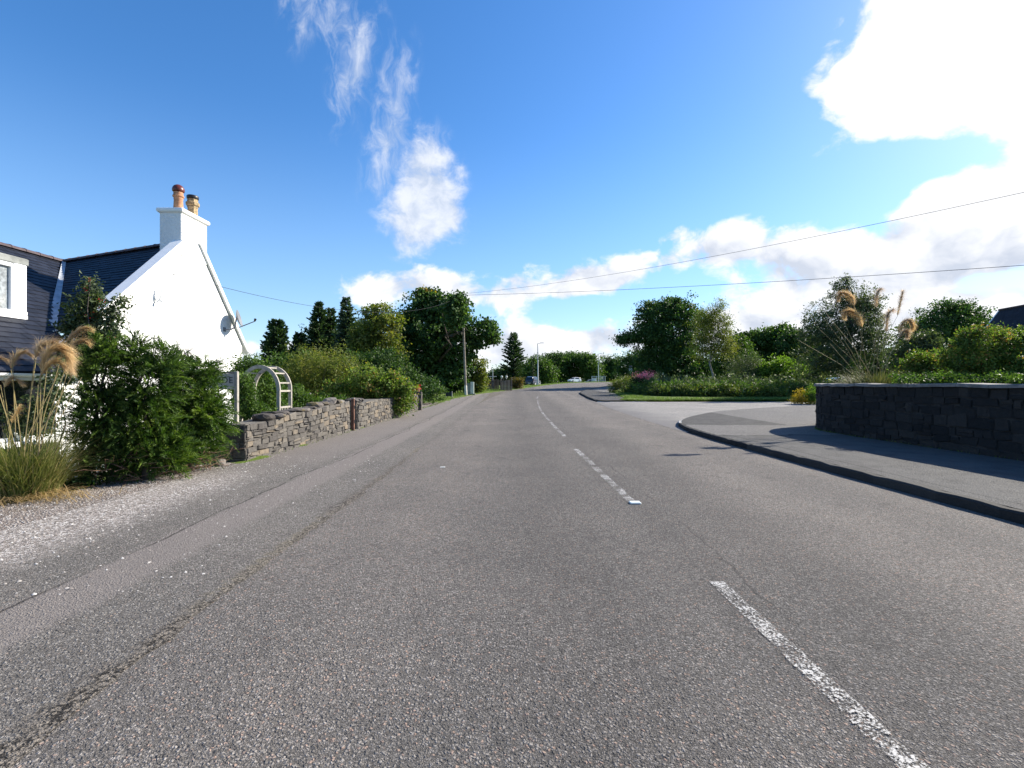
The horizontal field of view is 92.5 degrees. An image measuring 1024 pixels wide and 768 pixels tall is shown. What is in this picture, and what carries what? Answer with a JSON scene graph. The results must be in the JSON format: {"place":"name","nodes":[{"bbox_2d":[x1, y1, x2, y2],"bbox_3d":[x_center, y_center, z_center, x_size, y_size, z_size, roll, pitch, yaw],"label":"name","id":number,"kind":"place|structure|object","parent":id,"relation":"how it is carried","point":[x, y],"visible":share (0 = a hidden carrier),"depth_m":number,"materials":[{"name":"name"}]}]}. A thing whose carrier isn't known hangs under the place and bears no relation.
{"place":"outdoors","nodes":[
{"label":"outdoors","id":0,"kind":"place"},
{"bbox_2d":[0,355,77,451],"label":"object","id":1,"kind":"object","parent":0,"point":[22,418],"visible":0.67,"depth_m":8.52,"materials":[{"name":"green plant"}]},
{"bbox_2d":[0,324,125,507],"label":"pampas grass","id":2,"kind":"object","parent":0,"point":[37,471],"depth_m":6.05,"materials":[{"name":"plant"}]},
{"bbox_2d":[0,463,233,530],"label":"gravel forecourt","id":3,"kind":"structure","parent":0,"point":[37,513],"depth_m":5.80,"materials":[{"name":"grey gravel"}]},
{"bbox_2d":[60,471,100,492],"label":"weed","id":4,"kind":"object","parent":3,"relation":"on","point":[79,483],"visible":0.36,"depth_m":6.57,"materials":[{"name":"green plant"}]},
{"bbox_2d":[214,459,225,468],"bbox_3d":[-4.947,1.349,8.298,0.175,0.161,0.198,0,0,-26],"label":"boulder","id":5,"kind":"object","parent":3,"relation":"on","point":[223,463],"visible":0.59,"depth_m":8.25,"materials":[{"name":"grey stone"}]},
{"bbox_2d":[176,338,197,354],"bbox_3d":[-5.537,0.303,8.283,0.371,2.178,0.374,0,0,-28],"label":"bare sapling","id":6,"kind":"object","parent":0,"point":[187,349],"visible":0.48,"depth_m":8.30,"materials":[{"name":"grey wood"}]},
{"bbox_2d":[0,455,385,596],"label":"loose gravel","id":7,"kind":"structure","parent":0,"point":[142,511],"depth_m":5.41,"materials":[{"name":"grey gravel"}]},
{"bbox_2d":[0,382,587,767],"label":"footway","id":8,"kind":"structure","parent":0,"point":[63,655],"depth_m":3.95,"materials":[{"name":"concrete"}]},
{"bbox_2d":[259,410,418,457],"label":"wall foot weeds","id":9,"kind":"object","parent":8,"relation":"on","point":[350,431],"depth_m":13.85,"materials":[{"name":"green plant"}]},
{"bbox_2d":[500,378,511,390],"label":"paling fence","id":10,"kind":"object","parent":8,"relation":"on","point":[506,385],"visible":0.9,"depth_m":52.10,"materials":[{"name":"grey wood"}]},
{"bbox_2d":[422,402,437,407],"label":"gravel drive","id":11,"kind":"structure","parent":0,"point":[424,405],"depth_m":28.54,"materials":[{"name":"grey gravel"}]},
{"bbox_2d":[0,0,1023,376],"label":"sky","id":12,"kind":"structure","parent":0,"point":[364,151],"materials":[{"name":"blue"}]},
{"bbox_2d":[8,382,1023,767],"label":"road","id":13,"kind":"structure","parent":0,"point":[514,578],"depth_m":2.81,"materials":[{"name":"grey asphalt"}]},
{"bbox_2d":[574,449,633,501],"bbox_3d":[1.385,1.385,8.075,0.120,0.008,4.652,0,0,-1],"label":"road marking","id":14,"kind":"object","parent":13,"relation":"on","point":[606,477],"visible":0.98,"depth_m":7.23,"materials":[{"name":"paint"}]},
{"bbox_2d":[629,501,640,503],"bbox_3d":[1.435,1.385,5.720,0.130,0.024,0.100,0,0,0],"label":"road stud","id":15,"kind":"object","parent":13,"relation":"on","point":[634,502],"visible":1,"depth_m":5.68,"materials":[{"name":"white plastic"}]},
{"bbox_2d":[711,582,929,767],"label":"road marking","id":16,"kind":"object","parent":13,"relation":"on","point":[894,751],"visible":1,"depth_m":2.25,"materials":[{"name":"paint"}]},
{"bbox_2d":[97,380,1021,509],"bbox_3d":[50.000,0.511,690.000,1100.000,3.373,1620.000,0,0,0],"label":"ground","id":17,"kind":"structure","parent":0,"point":[498,390],"depth_m":32.81,"materials":[{"name":"green plant"}]},
{"bbox_2d":[46,270,136,481],"bbox_3d":[-8.293,-0.060,9.706,1.640,4.408,0.992,0,0,0],"label":"rowan","id":18,"kind":"object","parent":17,"relation":"on","point":[86,312],"visible":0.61,"depth_m":9.61,"materials":[{"name":"green plant"}]},
{"bbox_2d":[44,325,167,484],"bbox_3d":[-5.884,0.418,6.877,1.841,2.512,1.296,0,0,-15],"label":"cypress bush","id":19,"kind":"object","parent":17,"relation":"on","point":[91,399],"visible":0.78,"depth_m":6.77,"materials":[{"name":"green plant"}]},
{"bbox_2d":[0,184,250,479],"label":"cottage","id":20,"kind":"structure","parent":17,"relation":"on","point":[169,306],"depth_m":13.73,"materials":[{"name":"paint"}]},
{"bbox_2d":[0,380,58,442],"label":"window","id":21,"kind":"structure","parent":20,"relation":"in","point":[19,391],"depth_m":9.27,"materials":[{"name":"white plastic"}]},
{"bbox_2d":[223,310,256,331],"bbox_3d":[-9.254,-2.134,16.615,0.532,0.769,0.963,0,0,43],"label":"satellite dish","id":22,"kind":"object","parent":20,"relation":"attached to","point":[238,318],"visible":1,"depth_m":16.62,"materials":[{"name":"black metal"}]},
{"bbox_2d":[72,328,222,484],"bbox_3d":[-5.440,0.447,7.221,2.064,2.556,1.581,0,0,0],"label":"cypress bush","id":23,"kind":"object","parent":17,"relation":"on","point":[160,438],"visible":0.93,"depth_m":7.06,"materials":[{"name":"green plant"}]},
{"bbox_2d":[138,348,246,476],"bbox_3d":[-5.266,0.482,7.874,1.828,2.193,1.612,0,0,-20],"label":"cypress bush","id":24,"kind":"object","parent":17,"relation":"on","point":[208,408],"visible":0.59,"depth_m":7.80,"materials":[{"name":"green plant"}]},
{"bbox_2d":[229,368,278,421],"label":"garden shrub","id":25,"kind":"object","parent":17,"relation":"on","point":[249,405],"visible":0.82,"depth_m":11.81,"materials":[{"name":"green plant"}]},
{"bbox_2d":[215,351,299,422],"bbox_3d":[-7.532,0.308,14.635,2.253,2.604,2.096,0,0,0],"label":"garden shrub","id":26,"kind":"object","parent":17,"relation":"on","point":[267,391],"visible":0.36,"depth_m":14.37,"materials":[{"name":"green plant"}]},
{"bbox_2d":[239,365,291,420],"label":"garden arch","id":27,"kind":"structure","parent":17,"relation":"on","point":[263,368],"depth_m":12.61,"materials":[{"name":"white wood"}]},
{"bbox_2d":[260,318,293,371],"bbox_3d":[-19.251,-2.162,39.984,3.693,6.435,3.693,0,0,0],"label":"cypress tree","id":28,"kind":"object","parent":17,"relation":"on","point":[276,337],"visible":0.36,"depth_m":39.54,"materials":[{"name":"green plant"}]},
{"bbox_2d":[218,397,349,461],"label":"rubble wall","id":29,"kind":"structure","parent":17,"relation":"on","point":[267,433],"depth_m":10.36,"materials":[{"name":"stone"}]},
{"bbox_2d":[189,371,238,422],"bbox_3d":[-5.490,0.297,9.000,0.922,1.055,0.062,0,0,0],"label":"name board","id":30,"kind":"object","parent":29,"relation":"on","point":[232,380],"visible":0.31,"depth_m":8.98,"materials":[{"name":"grey wood"}]},
{"bbox_2d":[260,346,324,387],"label":"garden shrub","id":31,"kind":"object","parent":17,"relation":"on","point":[280,357],"visible":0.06,"depth_m":25.72,"materials":[{"name":"green plant"}]},
{"bbox_2d":[288,331,312,358],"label":"cypress tree","id":32,"kind":"object","parent":17,"relation":"on","point":[299,338],"visible":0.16,"depth_m":41.64,"materials":[{"name":"green plant"}]},
{"bbox_2d":[283,382,352,408],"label":"bed plants","id":33,"kind":"object","parent":17,"relation":"on","point":[304,399],"visible":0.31,"depth_m":15.42,"materials":[{"name":"green plant"}]},
{"bbox_2d":[303,300,334,358],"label":"pine tree","id":34,"kind":"object","parent":17,"relation":"on","point":[316,331],"visible":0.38,"depth_m":43.62,"materials":[{"name":"green plant"}]},
{"bbox_2d":[277,338,363,399],"bbox_3d":[-8.037,-0.161,21.029,3.573,3.641,3.418,0,0,-43],"label":"broom bush","id":35,"kind":"object","parent":17,"relation":"on","point":[308,375],"visible":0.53,"depth_m":20.52,"materials":[{"name":"green plant"}]},
{"bbox_2d":[287,315,364,349],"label":"background tree","id":36,"kind":"object","parent":17,"relation":"on","point":[358,317],"visible":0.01,"depth_m":48.18,"materials":[{"name":"green plant"}]},
{"bbox_2d":[324,307,339,349],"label":"pine tree","id":37,"kind":"object","parent":17,"relation":"on","point":[332,322],"visible":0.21,"depth_m":44.82,"materials":[{"name":"green plant"}]},
{"bbox_2d":[326,297,357,380],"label":"spruce tree","id":38,"kind":"object","parent":17,"relation":"on","point":[344,317],"visible":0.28,"depth_m":42.60,"materials":[{"name":"green plant"}]},
{"bbox_2d":[351,398,354,430],"bbox_3d":[-4.678,0.925,14.420,0.105,1.030,0.100,0,0,0],"label":"gate post","id":39,"kind":"object","parent":17,"relation":"on","point":[352,414],"visible":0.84,"depth_m":14.38,"materials":[{"name":"brown wood"}]},
{"bbox_2d":[309,362,420,417],"bbox_3d":[-5.888,0.309,19.513,4.494,2.445,2.483,0,0,0],"label":"viburnum","id":40,"kind":"object","parent":17,"relation":"on","point":[373,382],"visible":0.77,"depth_m":19.12,"materials":[{"name":"green plant"}]},
{"bbox_2d":[334,300,414,369],"bbox_3d":[-10.874,-2.867,38.878,5.816,8.023,4.670,0,0,14],"label":"garden tree","id":41,"kind":"object","parent":17,"relation":"on","point":[373,331],"visible":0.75,"depth_m":38.41,"materials":[{"name":"green plant"}]},
{"bbox_2d":[344,391,421,428],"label":"rubble wall","id":42,"kind":"structure","parent":17,"relation":"on","point":[368,412],"depth_m":16.61,"materials":[{"name":"stone"}]},
{"bbox_2d":[342,346,449,403],"bbox_3d":[-7.189,-0.258,29.079,6.987,4.052,3.868,0,0,0],"label":"garden shrub","id":43,"kind":"object","parent":17,"relation":"on","point":[430,393],"visible":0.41,"depth_m":28.71,"materials":[{"name":"green plant"}]},
{"bbox_2d":[392,285,504,393],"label":"sycamore","id":44,"kind":"object","parent":17,"relation":"on","point":[433,333],"visible":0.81,"depth_m":43.53,"materials":[{"name":"green plant"}]},
{"bbox_2d":[462,295,466,394],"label":"telegraph pole","id":45,"kind":"object","parent":17,"relation":"on","point":[465,379],"visible":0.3,"depth_m":40.92,"materials":[{"name":"brown wood"}]},
{"bbox_2d":[171,273,449,312],"bbox_3d":[-6.910,-5.237,27.361,0.013,4.300,27.815,0,0,11],"label":"overhead cable","id":46,"kind":"object","parent":45,"relation":"attached to","point":[286,301],"visible":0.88,"depth_m":18.42,"materials":[{"name":"black rubber"}]},
{"bbox_2d":[465,192,1023,293],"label":"overhead cable","id":47,"kind":"object","parent":45,"relation":"attached to","point":[785,242],"visible":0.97,"depth_m":21.09,"materials":[{"name":"black rubber"}]},
{"bbox_2d":[488,265,1023,294],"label":"overhead cable","id":48,"kind":"object","parent":45,"relation":"attached to","point":[779,281],"visible":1,"depth_m":26.55,"materials":[{"name":"black rubber"}]},
{"bbox_2d":[467,382,475,394],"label":"utility cabinet","id":49,"kind":"object","parent":17,"relation":"on","point":[470,388],"visible":0.68,"depth_m":41.85,"materials":[{"name":"grey metal"}]},
{"bbox_2d":[467,356,490,392],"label":"bush","id":50,"kind":"object","parent":17,"relation":"on","point":[479,376],"visible":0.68,"depth_m":45.59,"materials":[{"name":"green plant"}]},
{"bbox_2d":[488,378,498,388],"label":"paling fence","id":51,"kind":"object","parent":17,"relation":"on","point":[493,383],"visible":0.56,"depth_m":54.71,"materials":[{"name":"wood"}]},
{"bbox_2d":[485,361,524,384],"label":"tree","id":52,"kind":"object","parent":17,"relation":"on","point":[494,374],"visible":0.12,"depth_m":116.38,"materials":[{"name":"green plant"}]},
{"bbox_2d":[495,332,530,379],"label":"spruce tree","id":53,"kind":"object","parent":17,"relation":"on","point":[512,351],"visible":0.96,"depth_m":77.46,"materials":[{"name":"green plant"}]},
{"bbox_2d":[424,381,606,401],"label":"verge grass","id":54,"kind":"structure","parent":17,"relation":"on","point":[448,397],"depth_m":47.40,"materials":[{"name":"green plant"}]},
{"bbox_2d":[508,376,524,388],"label":"brown bush","id":55,"kind":"object","parent":17,"relation":"on","point":[517,383],"visible":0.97,"depth_m":56.69,"materials":[{"name":"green plant"}]},
{"bbox_2d":[529,357,535,376],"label":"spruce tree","id":56,"kind":"object","parent":17,"relation":"on","point":[532,365],"visible":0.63,"depth_m":95.89,"materials":[{"name":"green plant"}]},
{"bbox_2d":[525,376,540,384],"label":"parked car","id":57,"kind":"object","parent":17,"relation":"on","point":[531,380],"visible":0.77,"depth_m":84.39,"materials":[{"name":"blue paint"}]},
{"bbox_2d":[537,343,538,384],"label":"street lamp","id":58,"kind":"object","parent":17,"relation":"on","point":[537,366],"visible":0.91,"depth_m":69.94,"materials":[{"name":"metal"}]},
{"bbox_2d":[521,353,562,383],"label":"tree","id":59,"kind":"object","parent":17,"relation":"on","point":[548,371],"visible":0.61,"depth_m":110.63,"materials":[{"name":"green plant"}]},
{"bbox_2d":[542,350,578,382],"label":"tree","id":60,"kind":"object","parent":17,"relation":"on","point":[560,359],"visible":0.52,"depth_m":148.16,"materials":[{"name":"green plant"}]},
{"bbox_2d":[558,350,587,381],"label":"tree","id":61,"kind":"object","parent":17,"relation":"on","point":[572,369],"visible":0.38,"depth_m":153.03,"materials":[{"name":"green plant"}]},
{"bbox_2d":[568,377,580,381],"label":"parked car","id":62,"kind":"object","parent":17,"relation":"on","point":[575,379],"visible":0.94,"depth_m":139.39,"materials":[{"name":"white paint"}]},
{"bbox_2d":[469,374,702,384],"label":"distant wood","id":63,"kind":"object","parent":17,"relation":"on","point":[581,381],"visible":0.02,"depth_m":167.19,"materials":[{"name":"green plant"}]},
{"bbox_2d":[569,351,607,381],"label":"tree","id":64,"kind":"object","parent":17,"relation":"on","point":[587,362],"visible":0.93,"depth_m":148.46,"materials":[{"name":"green plant"}]},
{"bbox_2d":[580,385,611,401],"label":"kerb","id":65,"kind":"structure","parent":17,"relation":"on","point":[588,397],"depth_m":36.97,"materials":[{"name":"grey concrete"}]},
{"bbox_2d":[599,353,623,380],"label":"tree","id":66,"kind":"object","parent":17,"relation":"on","point":[610,365],"visible":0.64,"depth_m":163.60,"materials":[{"name":"green plant"}]},
{"bbox_2d":[609,347,655,379],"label":"tree","id":67,"kind":"object","parent":17,"relation":"on","point":[622,370],"visible":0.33,"depth_m":123.80,"materials":[{"name":"green plant"}]},
{"bbox_2d":[704,330,765,379],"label":"garden shrub","id":68,"kind":"object","parent":17,"relation":"on","point":[744,344],"visible":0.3,"depth_m":49.47,"materials":[{"name":"green plant"}]},
{"bbox_2d":[618,376,861,396],"bbox_3d":[18.399,0.227,37.780,20.150,1.746,8.913,0,0,15],"label":"flower border","id":69,"kind":"object","parent":17,"relation":"on","point":[759,383],"visible":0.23,"depth_m":36.90,"materials":[{"name":"green plant"}]},
{"bbox_2d":[626,370,859,390],"bbox_3d":[18.998,-0.066,39.342,19.450,2.210,8.564,0,0,15],"label":"flower border","id":70,"kind":"object","parent":17,"relation":"on","point":[724,377],"visible":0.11,"depth_m":38.85,"materials":[{"name":"green plant"}]},
{"bbox_2d":[731,328,768,358],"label":"background tree","id":71,"kind":"object","parent":17,"relation":"on","point":[736,333],"visible":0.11,"depth_m":70.58,"materials":[{"name":"green plant"}]},
{"bbox_2d":[747,320,795,362],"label":"background tree","id":72,"kind":"object","parent":17,"relation":"on","point":[768,333],"visible":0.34,"depth_m":68.91,"materials":[{"name":"green plant"}]},
{"bbox_2d":[787,387,815,403],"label":"corner plant","id":73,"kind":"object","parent":17,"relation":"on","point":[798,397],"visible":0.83,"depth_m":28.90,"materials":[{"name":"yellow plant"}]},
{"bbox_2d":[767,321,841,376],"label":"background tree","id":74,"kind":"object","parent":17,"relation":"on","point":[787,342],"visible":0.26,"depth_m":65.17,"materials":[{"name":"green plant"}]},
{"bbox_2d":[801,383,815,404],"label":"corner plant","id":75,"kind":"object","parent":17,"relation":"on","point":[811,397],"visible":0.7,"depth_m":28.51,"materials":[{"name":"green plant"}]},
{"bbox_2d":[785,272,900,382],"bbox_3d":[25.319,-3.603,37.170,7.999,9.675,6.002,0,0,-21],"label":"willow tree","id":76,"kind":"object","parent":17,"relation":"on","point":[864,306],"visible":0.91,"depth_m":36.50,"materials":[{"name":"green plant"}]},
{"bbox_2d":[800,345,897,381],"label":"background tree","id":77,"kind":"object","parent":17,"relation":"on","point":[875,369],"visible":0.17,"depth_m":56.36,"materials":[{"name":"green plant"}]},
{"bbox_2d":[678,423,1023,524],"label":"kerb","id":78,"kind":"structure","parent":17,"relation":"on","point":[993,509],"depth_m":6.56,"materials":[{"name":"grey concrete"}]},
{"bbox_2d":[976,304,1023,343],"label":"slate roofed house","id":79,"kind":"structure","parent":17,"relation":"on","point":[1012,316],"depth_m":40.22,"materials":[{"name":"black stone"}]},
{"bbox_2d":[581,380,726,399],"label":"pavement","id":80,"kind":"structure","parent":0,"point":[601,393],"depth_m":39.94,"materials":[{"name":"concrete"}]},
{"bbox_2d":[596,402,815,432],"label":"side road","id":81,"kind":"structure","parent":0,"point":[669,414],"depth_m":25.12,"materials":[{"name":"grey asphalt"}]},
{"bbox_2d":[611,388,807,399],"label":"lawn","id":82,"kind":"structure","parent":0,"point":[705,397],"depth_m":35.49,"materials":[{"name":"green plant"}]},
{"bbox_2d":[605,374,632,392],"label":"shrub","id":83,"kind":"object","parent":82,"relation":"on","point":[616,385],"visible":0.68,"depth_m":43.84,"materials":[{"name":"green plant"}]},
{"bbox_2d":[627,370,655,392],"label":"fireweed","id":84,"kind":"object","parent":82,"relation":"on","point":[639,378],"visible":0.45,"depth_m":40.78,"materials":[{"name":"purple plant"}]},
{"bbox_2d":[609,290,719,380],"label":"broadleaf tree","id":85,"kind":"object","parent":82,"relation":"on","point":[660,319],"visible":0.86,"depth_m":58.55,"materials":[{"name":"green plant"}]},
{"bbox_2d":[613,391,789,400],"bbox_3d":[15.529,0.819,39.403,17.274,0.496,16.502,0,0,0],"label":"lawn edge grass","id":86,"kind":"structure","parent":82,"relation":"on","point":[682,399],"depth_m":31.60,"materials":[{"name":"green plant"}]},
{"bbox_2d":[680,296,743,376],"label":"birch tree","id":87,"kind":"object","parent":82,"relation":"on","point":[711,321],"visible":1,"depth_m":42.66,"materials":[{"name":"green plant"}]},
{"bbox_2d":[624,380,813,396],"bbox_3d":[16.910,0.413,37.343,18.370,1.458,7.932,0,0,26],"label":"flower border","id":88,"kind":"object","parent":82,"relation":"on","point":[670,390],"visible":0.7,"depth_m":35.66,"materials":[{"name":"green plant"}]},
{"bbox_2d":[719,350,768,382],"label":"broom bush","id":89,"kind":"object","parent":82,"relation":"on","point":[750,366],"visible":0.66,"depth_m":43.68,"materials":[{"name":"green plant"}]},
{"bbox_2d":[691,382,796,396],"bbox_3d":[16.935,0.469,36.207,8.076,1.325,2.760,0,0,0],"label":"flower border","id":90,"kind":"object","parent":82,"relation":"on","point":[785,391],"visible":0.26,"depth_m":35.39,"materials":[{"name":"green plant"}]},
{"bbox_2d":[754,352,810,382],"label":"lime bush","id":91,"kind":"object","parent":82,"relation":"on","point":[778,366],"visible":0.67,"depth_m":42.36,"materials":[{"name":"green plant"}]},
{"bbox_2d":[879,328,949,375],"bbox_3d":[27.962,-1.369,34.013,3.968,5.030,3.058,0,0,0],"label":"garden shrub","id":92,"kind":"object","parent":82,"relation":"on","point":[920,340],"visible":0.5,"depth_m":33.64,"materials":[{"name":"green plant"}]},
{"bbox_2d":[880,296,997,382],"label":"broadleaf tree","id":93,"kind":"object","parent":82,"relation":"on","point":[947,317],"visible":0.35,"depth_m":48.89,"materials":[{"name":"green plant"}]},
{"bbox_2d":[681,405,1023,509],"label":"pavement","id":94,"kind":"structure","parent":0,"point":[791,429],"depth_m":9.01,"materials":[{"name":"grey asphalt"}]},
{"bbox_2d":[814,427,1017,460],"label":"wall foot weeds","id":95,"kind":"object","parent":94,"relation":"on","point":[895,441],"depth_m":11.47,"materials":[{"name":"green plant"}]},
{"bbox_2d":[814,383,1023,460],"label":"retaining wall","id":96,"kind":"structure","parent":94,"relation":"on","point":[986,419],"depth_m":9.80,"materials":[{"name":"stone"}]},
{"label":"garden soil","id":97,"kind":"structure","parent":0,"visible":0},
{"bbox_2d":[798,287,918,383],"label":"pampas grass","id":98,"kind":"object","parent":97,"relation":"on","point":[876,378],"depth_m":12.59,"materials":[{"name":"beige plant"}]},
{"bbox_2d":[886,343,961,383],"bbox_3d":[11.970,-0.471,13.893,2.126,1.471,1.683,0,0,0],"label":"fuchsia hedge","id":99,"kind":"object","parent":97,"relation":"on","point":[921,363],"visible":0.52,"depth_m":13.83,"materials":[{"name":"green plant"}]},
{"bbox_2d":[888,367,1023,383],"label":"ground cover","id":100,"kind":"object","parent":97,"relation":"on","point":[1008,377],"visible":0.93,"depth_m":10.41,"materials":[{"name":"green plant"}]},
{"bbox_2d":[932,321,1023,383],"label":"rose hedge","id":101,"kind":"object","parent":97,"relation":"on","point":[1002,348],"visible":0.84,"depth_m":11.37,"materials":[{"name":"green plant"}]}
]}

